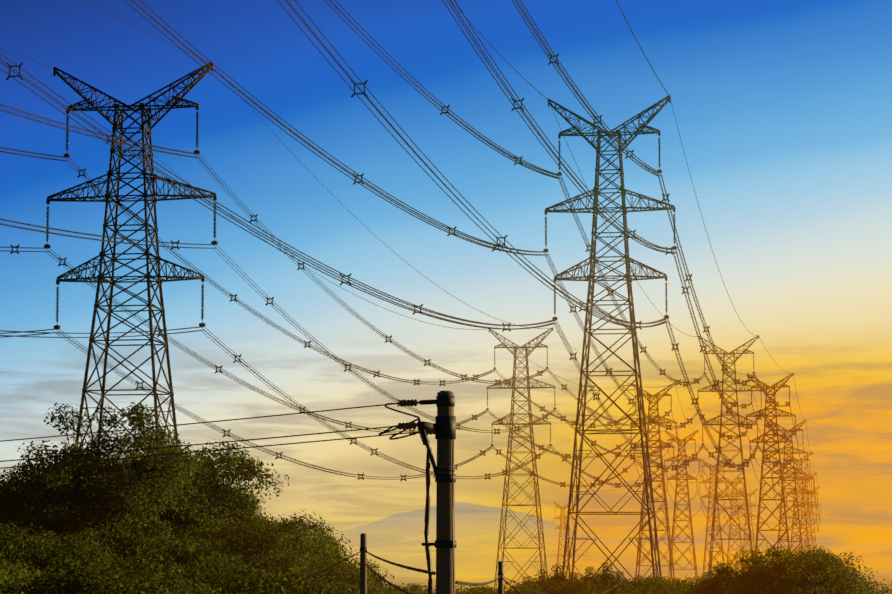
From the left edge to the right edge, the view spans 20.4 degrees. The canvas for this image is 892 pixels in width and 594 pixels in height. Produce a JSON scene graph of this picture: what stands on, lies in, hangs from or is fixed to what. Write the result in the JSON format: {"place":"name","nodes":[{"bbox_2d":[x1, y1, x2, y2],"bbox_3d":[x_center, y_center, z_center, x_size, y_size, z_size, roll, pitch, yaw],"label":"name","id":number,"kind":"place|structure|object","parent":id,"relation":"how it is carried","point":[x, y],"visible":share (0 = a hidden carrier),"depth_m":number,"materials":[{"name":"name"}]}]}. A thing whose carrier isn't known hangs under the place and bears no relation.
{"place":"outdoors","nodes":[
{"label":"outdoors","id":0,"kind":"place"},
{"bbox_2d":[0,0,891,543],"label":"sky","id":1,"kind":"structure","parent":0,"point":[782,109],"materials":[{"name":"blue"}]},
{"bbox_2d":[331,502,891,557],"bbox_3d":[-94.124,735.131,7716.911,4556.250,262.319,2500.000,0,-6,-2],"label":"mountain range","id":2,"kind":"structure","parent":0,"point":[477,527],"depth_m":8287.92,"materials":[{"name":"orange"}]},
{"bbox_2d":[343,550,891,576],"bbox_3d":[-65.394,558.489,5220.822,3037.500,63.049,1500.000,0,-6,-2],"label":"foothill range","id":3,"kind":"structure","parent":0,"point":[486,567],"depth_m":5367.12,"materials":[{"name":"orange"}]},
{"bbox_2d":[375,577,891,593],"bbox_3d":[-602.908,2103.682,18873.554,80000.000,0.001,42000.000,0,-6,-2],"label":"ground","id":4,"kind":"structure","parent":0,"point":[409,580],"depth_m":2884.66,"materials":[{"name":"green plant"}]},
{"bbox_2d":[0,571,10,593],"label":"bush","id":5,"kind":"object","parent":4,"relation":"on","point":[1,584],"visible":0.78,"depth_m":75.57,"materials":[{"name":"green plant"}]},
{"bbox_2d":[0,468,27,489],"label":"oval tree","id":6,"kind":"object","parent":4,"relation":"on","point":[6,477],"depth_m":158.55,"materials":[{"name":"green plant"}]},
{"bbox_2d":[0,553,42,593],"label":"bush","id":7,"kind":"object","parent":4,"relation":"on","point":[8,574],"visible":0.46,"depth_m":81.41,"materials":[{"name":"green plant"}]},
{"bbox_2d":[0,556,73,587],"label":"bush","id":8,"kind":"object","parent":4,"relation":"on","point":[20,571],"visible":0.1,"depth_m":87.69,"materials":[{"name":"green plant"}]},
{"bbox_2d":[0,521,126,574],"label":"bush","id":9,"kind":"object","parent":4,"relation":"on","point":[11,537],"visible":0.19,"depth_m":113.72,"materials":[{"name":"green plant"}]},
{"bbox_2d":[0,553,136,593],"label":"bush","id":10,"kind":"object","parent":4,"relation":"on","point":[67,580],"visible":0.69,"depth_m":73.95,"materials":[{"name":"green plant"}]},
{"bbox_2d":[0,588,144,593],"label":"bush","id":11,"kind":"object","parent":4,"relation":"on","point":[127,592],"visible":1,"depth_m":44.78,"materials":[{"name":"green plant"}]},
{"bbox_2d":[0,535,157,580],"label":"bush","id":12,"kind":"object","parent":4,"relation":"on","point":[27,553],"visible":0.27,"depth_m":111.00,"materials":[{"name":"green plant"}]},
{"bbox_2d":[31,558,140,582],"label":"bush","id":13,"kind":"object","parent":4,"relation":"on","point":[91,565],"depth_m":92.98,"materials":[{"name":"green plant"}]},
{"bbox_2d":[0,401,208,555],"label":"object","id":14,"kind":"object","parent":4,"relation":"on","point":[76,499],"visible":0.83,"depth_m":121.43,"materials":[{"name":"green plant"}]},
{"bbox_2d":[8,558,224,593],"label":"bush","id":15,"kind":"object","parent":4,"relation":"on","point":[110,582],"visible":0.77,"depth_m":72.90,"materials":[{"name":"green plant"}]},
{"bbox_2d":[44,63,217,463],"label":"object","id":16,"kind":"object","parent":4,"relation":"on","point":[145,109],"visible":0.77,"depth_m":324.46,"materials":[{"name":"metal"}]},
{"bbox_2d":[83,523,180,547],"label":"bush","id":17,"kind":"object","parent":4,"relation":"on","point":[133,533],"depth_m":128.83,"materials":[{"name":"green plant"}]},
{"bbox_2d":[105,552,187,591],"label":"bush","id":18,"kind":"object","parent":4,"relation":"on","point":[139,569],"visible":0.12,"depth_m":87.34,"materials":[{"name":"green plant"}]},
{"bbox_2d":[100,519,192,543],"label":"bush","id":19,"kind":"object","parent":4,"relation":"on","point":[142,532],"depth_m":143.94,"materials":[{"name":"green plant"}]},
{"bbox_2d":[83,521,226,577],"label":"bush","id":20,"kind":"object","parent":4,"relation":"on","point":[143,547],"visible":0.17,"depth_m":120.81,"materials":[{"name":"green plant"}]},
{"bbox_2d":[164,531,215,546],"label":"bush","id":21,"kind":"object","parent":4,"relation":"on","point":[186,538],"depth_m":137.14,"materials":[{"name":"green plant"}]},
{"bbox_2d":[152,562,232,590],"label":"bush","id":22,"kind":"object","parent":4,"relation":"on","point":[169,565],"visible":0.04,"depth_m":97.14,"materials":[{"name":"green plant"}]},
{"bbox_2d":[175,586,219,593],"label":"bush","id":23,"kind":"object","parent":4,"relation":"on","point":[197,592],"visible":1,"depth_m":45.82,"materials":[{"name":"green plant"}]},
{"bbox_2d":[113,432,288,536],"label":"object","id":24,"kind":"object","parent":4,"relation":"on","point":[208,475],"visible":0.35,"depth_m":147.52,"materials":[{"name":"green plant"}]},
{"bbox_2d":[125,483,282,542],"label":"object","id":25,"kind":"object","parent":4,"relation":"on","point":[244,506],"visible":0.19,"depth_m":148.30,"materials":[{"name":"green plant"}]},
{"bbox_2d":[126,577,292,593],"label":"bush","id":26,"kind":"object","parent":4,"relation":"on","point":[189,581],"visible":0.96,"depth_m":52.67,"materials":[{"name":"green plant"}]},
{"bbox_2d":[170,552,249,592],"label":"bush","id":27,"kind":"object","parent":4,"relation":"on","point":[206,567],"visible":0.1,"depth_m":95.95,"materials":[{"name":"green plant"}]},
{"bbox_2d":[140,520,314,588],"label":"bush","id":28,"kind":"object","parent":4,"relation":"on","point":[256,547],"visible":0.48,"depth_m":112.94,"materials":[{"name":"green plant"}]},
{"bbox_2d":[186,509,343,572],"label":"bush","id":29,"kind":"object","parent":4,"relation":"on","point":[206,531],"visible":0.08,"depth_m":139.40,"materials":[{"name":"green plant"}]},
{"bbox_2d":[185,554,348,593],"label":"bush","id":30,"kind":"object","parent":4,"relation":"on","point":[238,579],"visible":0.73,"depth_m":85.70,"materials":[{"name":"green plant"}]},
{"bbox_2d":[258,565,331,588],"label":"bush","id":31,"kind":"object","parent":4,"relation":"on","point":[294,572],"visible":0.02,"depth_m":112.10,"materials":[{"name":"green plant"}]},
{"bbox_2d":[217,527,373,591],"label":"bush","id":32,"kind":"object","parent":4,"relation":"on","point":[297,539],"visible":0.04,"depth_m":133.24,"materials":[{"name":"green plant"}]},
{"bbox_2d":[258,514,336,558],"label":"bush","id":33,"kind":"object","parent":4,"relation":"on","point":[286,523],"visible":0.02,"depth_m":163.71,"materials":[{"name":"green plant"}]},
{"bbox_2d":[270,547,324,578],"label":"bush","id":34,"kind":"object","parent":4,"relation":"on","point":[301,563],"depth_m":119.50,"materials":[{"name":"green plant"}]},
{"bbox_2d":[273,517,350,562],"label":"bush","id":35,"kind":"object","parent":4,"relation":"on","point":[330,537],"visible":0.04,"depth_m":182.62,"materials":[{"name":"green plant"}]},
{"bbox_2d":[235,566,400,593],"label":"bush","id":36,"kind":"object","parent":4,"relation":"on","point":[348,588],"visible":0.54,"depth_m":85.26,"materials":[{"name":"green plant"}]},
{"bbox_2d":[306,533,359,569],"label":"bush","id":37,"kind":"object","parent":4,"relation":"on","point":[337,545],"visible":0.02,"depth_m":172.35,"materials":[{"name":"green plant"}]},
{"bbox_2d":[296,550,385,593],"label":"bush","id":38,"kind":"object","parent":4,"relation":"on","point":[354,578],"visible":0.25,"depth_m":128.44,"materials":[{"name":"green plant"}]},
{"bbox_2d":[328,556,395,593],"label":"bush","id":39,"kind":"object","parent":4,"relation":"on","point":[378,580],"depth_m":156.30,"materials":[{"name":"green plant"}]},
{"bbox_2d":[360,533,366,593],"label":"utility pole","id":40,"kind":"object","parent":4,"relation":"on","point":[363,566],"visible":0.96,"depth_m":66.51,"materials":[{"name":"concrete"}]},
{"bbox_2d":[384,580,401,593],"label":"bush","id":41,"kind":"object","parent":4,"relation":"on","point":[394,589],"visible":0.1,"depth_m":165.76,"materials":[{"name":"green plant"}]},
{"bbox_2d":[386,589,424,593],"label":"bush","id":42,"kind":"object","parent":4,"relation":"on","point":[413,591],"visible":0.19,"depth_m":181.92,"materials":[{"name":"green plant"}]},
{"bbox_2d":[398,583,426,593],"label":"bush","id":43,"kind":"object","parent":4,"relation":"on","point":[415,586],"visible":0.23,"depth_m":273.15,"materials":[{"name":"green plant"}]},
{"bbox_2d":[378,391,456,593],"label":"utility pole","id":44,"kind":"object","parent":4,"relation":"on","point":[442,428],"visible":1,"depth_m":28.08,"materials":[{"name":"concrete"}]},
{"bbox_2d":[0,403,624,593],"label":"power lines","id":45,"kind":"object","parent":44,"relation":"attached to","point":[426,572],"visible":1,"depth_m":30.65,"materials":[{"name":"black metal"}]},
{"bbox_2d":[411,585,473,593],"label":"bushes","id":46,"kind":"object","parent":4,"relation":"on","point":[461,586],"visible":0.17,"depth_m":248.68,"materials":[{"name":"green plant"}]},
{"bbox_2d":[397,583,488,593],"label":"bushes","id":47,"kind":"object","parent":4,"relation":"on","point":[425,586],"visible":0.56,"depth_m":188.46,"materials":[{"name":"green plant"}]},
{"bbox_2d":[467,585,496,593],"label":"bush","id":48,"kind":"object","parent":4,"relation":"on","point":[476,587],"visible":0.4,"depth_m":230.61,"materials":[{"name":"green plant"}]},
{"bbox_2d":[498,561,519,593],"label":"utility pole","id":49,"kind":"object","parent":4,"relation":"on","point":[500,579],"visible":0.92,"depth_m":83.48,"materials":[{"name":"wood"}]},
{"bbox_2d":[466,579,567,593],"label":"bushes","id":50,"kind":"object","parent":4,"relation":"on","point":[490,589],"visible":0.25,"depth_m":171.52,"materials":[{"name":"green plant"}]},
{"bbox_2d":[486,327,555,590],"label":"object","id":51,"kind":"object","parent":4,"relation":"on","point":[513,397],"visible":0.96,"depth_m":729.65,"materials":[{"name":"metal"}]},
{"bbox_2d":[521,575,532,588],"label":"bush","id":52,"kind":"object","parent":4,"relation":"on","point":[528,580],"visible":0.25,"depth_m":211.44,"materials":[{"name":"green plant"}]},
{"bbox_2d":[529,569,550,589],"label":"bush","id":53,"kind":"object","parent":4,"relation":"on","point":[543,577],"visible":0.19,"depth_m":195.35,"materials":[{"name":"green plant"}]},
{"bbox_2d":[504,577,596,593],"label":"bush","id":54,"kind":"object","parent":4,"relation":"on","point":[547,588],"visible":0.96,"depth_m":149.21,"materials":[{"name":"green plant"}]},
{"bbox_2d":[544,564,568,584],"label":"bush","id":55,"kind":"object","parent":4,"relation":"on","point":[559,577],"visible":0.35,"depth_m":189.93,"materials":[{"name":"green plant"}]},
{"bbox_2d":[553,502,572,577],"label":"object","id":56,"kind":"object","parent":4,"relation":"on","point":[560,518],"visible":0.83,"depth_m":2647.58,"materials":[{"name":"metal"}]},
{"bbox_2d":[569,572,580,582],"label":"bush","id":57,"kind":"object","parent":4,"relation":"on","point":[575,576],"visible":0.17,"depth_m":206.09,"materials":[{"name":"green plant"}]},
{"bbox_2d":[580,566,598,583],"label":"bush","id":58,"kind":"object","parent":4,"relation":"on","point":[589,568],"visible":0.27,"depth_m":217.63,"materials":[{"name":"green plant"}]},
{"bbox_2d":[558,578,632,593],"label":"bush","id":59,"kind":"object","parent":4,"relation":"on","point":[599,590],"visible":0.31,"depth_m":154.26,"materials":[{"name":"green plant"}]},
{"bbox_2d":[591,562,619,586],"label":"bush","id":60,"kind":"object","parent":4,"relation":"on","point":[609,576],"visible":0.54,"depth_m":190.78,"materials":[{"name":"green plant"}]},
{"bbox_2d":[543,95,676,581],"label":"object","id":61,"kind":"object","parent":4,"relation":"on","point":[628,260],"visible":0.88,"depth_m":384.54,"materials":[{"name":"metal"}]},
{"bbox_2d":[588,577,647,593],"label":"bush","id":62,"kind":"object","parent":4,"relation":"on","point":[635,590],"visible":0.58,"depth_m":156.64,"materials":[{"name":"green plant"}]},
{"bbox_2d":[614,571,626,583],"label":"bush","id":63,"kind":"object","parent":4,"relation":"on","point":[620,575],"visible":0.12,"depth_m":232.17,"materials":[{"name":"green plant"}]},
{"bbox_2d":[608,577,666,593],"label":"bush","id":64,"kind":"object","parent":4,"relation":"on","point":[649,588],"visible":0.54,"depth_m":166.00,"materials":[{"name":"green plant"}]},
{"bbox_2d":[630,382,676,580],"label":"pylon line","id":65,"kind":"object","parent":4,"relation":"on","point":[660,446],"visible":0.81,"depth_m":1089.48,"materials":[{"name":"metal"}]},
{"bbox_2d":[0,0,820,531],"bbox_3d":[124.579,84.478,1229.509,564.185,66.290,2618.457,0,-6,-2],"label":"conductors","id":66,"kind":"object","parent":65,"relation":"attached to","point":[726,462],"visible":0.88,"depth_m":345.87,"materials":[{"name":"grey metal"}]},
{"bbox_2d":[619,574,690,593],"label":"bush","id":67,"kind":"object","parent":4,"relation":"on","point":[660,584],"visible":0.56,"depth_m":173.15,"materials":[{"name":"green plant"}]},
{"bbox_2d":[664,430,699,581],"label":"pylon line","id":68,"kind":"object","parent":4,"relation":"on","point":[686,479],"visible":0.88,"depth_m":1434.88,"materials":[{"name":"metal"}]},
{"bbox_2d":[666,574,705,593],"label":"bush","id":69,"kind":"object","parent":4,"relation":"on","point":[690,580],"visible":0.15,"depth_m":185.57,"materials":[{"name":"green plant"}]},
{"bbox_2d":[672,574,728,593],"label":"bush","id":70,"kind":"object","parent":4,"relation":"on","point":[691,588],"visible":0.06,"depth_m":154.25,"materials":[{"name":"green plant"}]},
{"bbox_2d":[699,458,726,577],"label":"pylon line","id":71,"kind":"object","parent":4,"relation":"on","point":[709,501],"visible":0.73,"depth_m":1800.30,"materials":[{"name":"metal"}]},
{"bbox_2d":[691,573,739,593],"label":"bush","id":72,"kind":"object","parent":4,"relation":"on","point":[708,585],"visible":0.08,"depth_m":152.21,"materials":[{"name":"green plant"}]},
{"bbox_2d":[697,336,762,575],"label":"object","id":73,"kind":"object","parent":4,"relation":"on","point":[724,355],"visible":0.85,"depth_m":789.37,"materials":[{"name":"metal"}]},
{"bbox_2d":[723,476,745,571],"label":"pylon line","id":74,"kind":"object","parent":4,"relation":"on","point":[731,508],"visible":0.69,"depth_m":2180.99,"materials":[{"name":"metal"}]},
{"bbox_2d":[738,488,757,570],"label":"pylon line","id":75,"kind":"object","parent":4,"relation":"on","point":[751,493],"visible":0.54,"depth_m":2535.19,"materials":[{"name":"metal"}]},
{"bbox_2d":[697,558,824,593],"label":"bush","id":76,"kind":"object","parent":4,"relation":"on","point":[719,572],"visible":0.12,"depth_m":149.57,"materials":[{"name":"green plant"}]},
{"bbox_2d":[746,373,795,558],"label":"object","id":77,"kind":"object","parent":4,"relation":"on","point":[775,409],"visible":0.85,"depth_m":1023.52,"materials":[{"name":"metal"}]},
{"bbox_2d":[769,420,807,561],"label":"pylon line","id":78,"kind":"object","parent":4,"relation":"on","point":[785,431],"visible":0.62,"depth_m":1322.66,"materials":[{"name":"metal"}]},
{"bbox_2d":[784,452,813,554],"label":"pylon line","id":79,"kind":"object","parent":4,"relation":"on","point":[801,483],"visible":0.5,"depth_m":1695.44,"materials":[{"name":"metal"}]},
{"bbox_2d":[718,545,879,593],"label":"bush","id":80,"kind":"object","parent":4,"relation":"on","point":[783,575],"visible":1,"depth_m":138.41,"materials":[{"name":"green plant"}]},
{"bbox_2d":[793,473,817,554],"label":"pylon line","id":81,"kind":"object","parent":4,"relation":"on","point":[809,479],"visible":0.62,"depth_m":2058.46,"materials":[{"name":"metal"}]},
{"bbox_2d":[799,486,820,552],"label":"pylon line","id":82,"kind":"object","parent":4,"relation":"on","point":[813,532],"visible":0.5,"depth_m":2437.49,"materials":[{"name":"metal"}]},
{"bbox_2d":[762,541,891,593],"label":"bush","id":83,"kind":"object","parent":4,"relation":"on","point":[816,554],"visible":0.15,"depth_m":148.72,"materials":[{"name":"green plant"}]}
]}

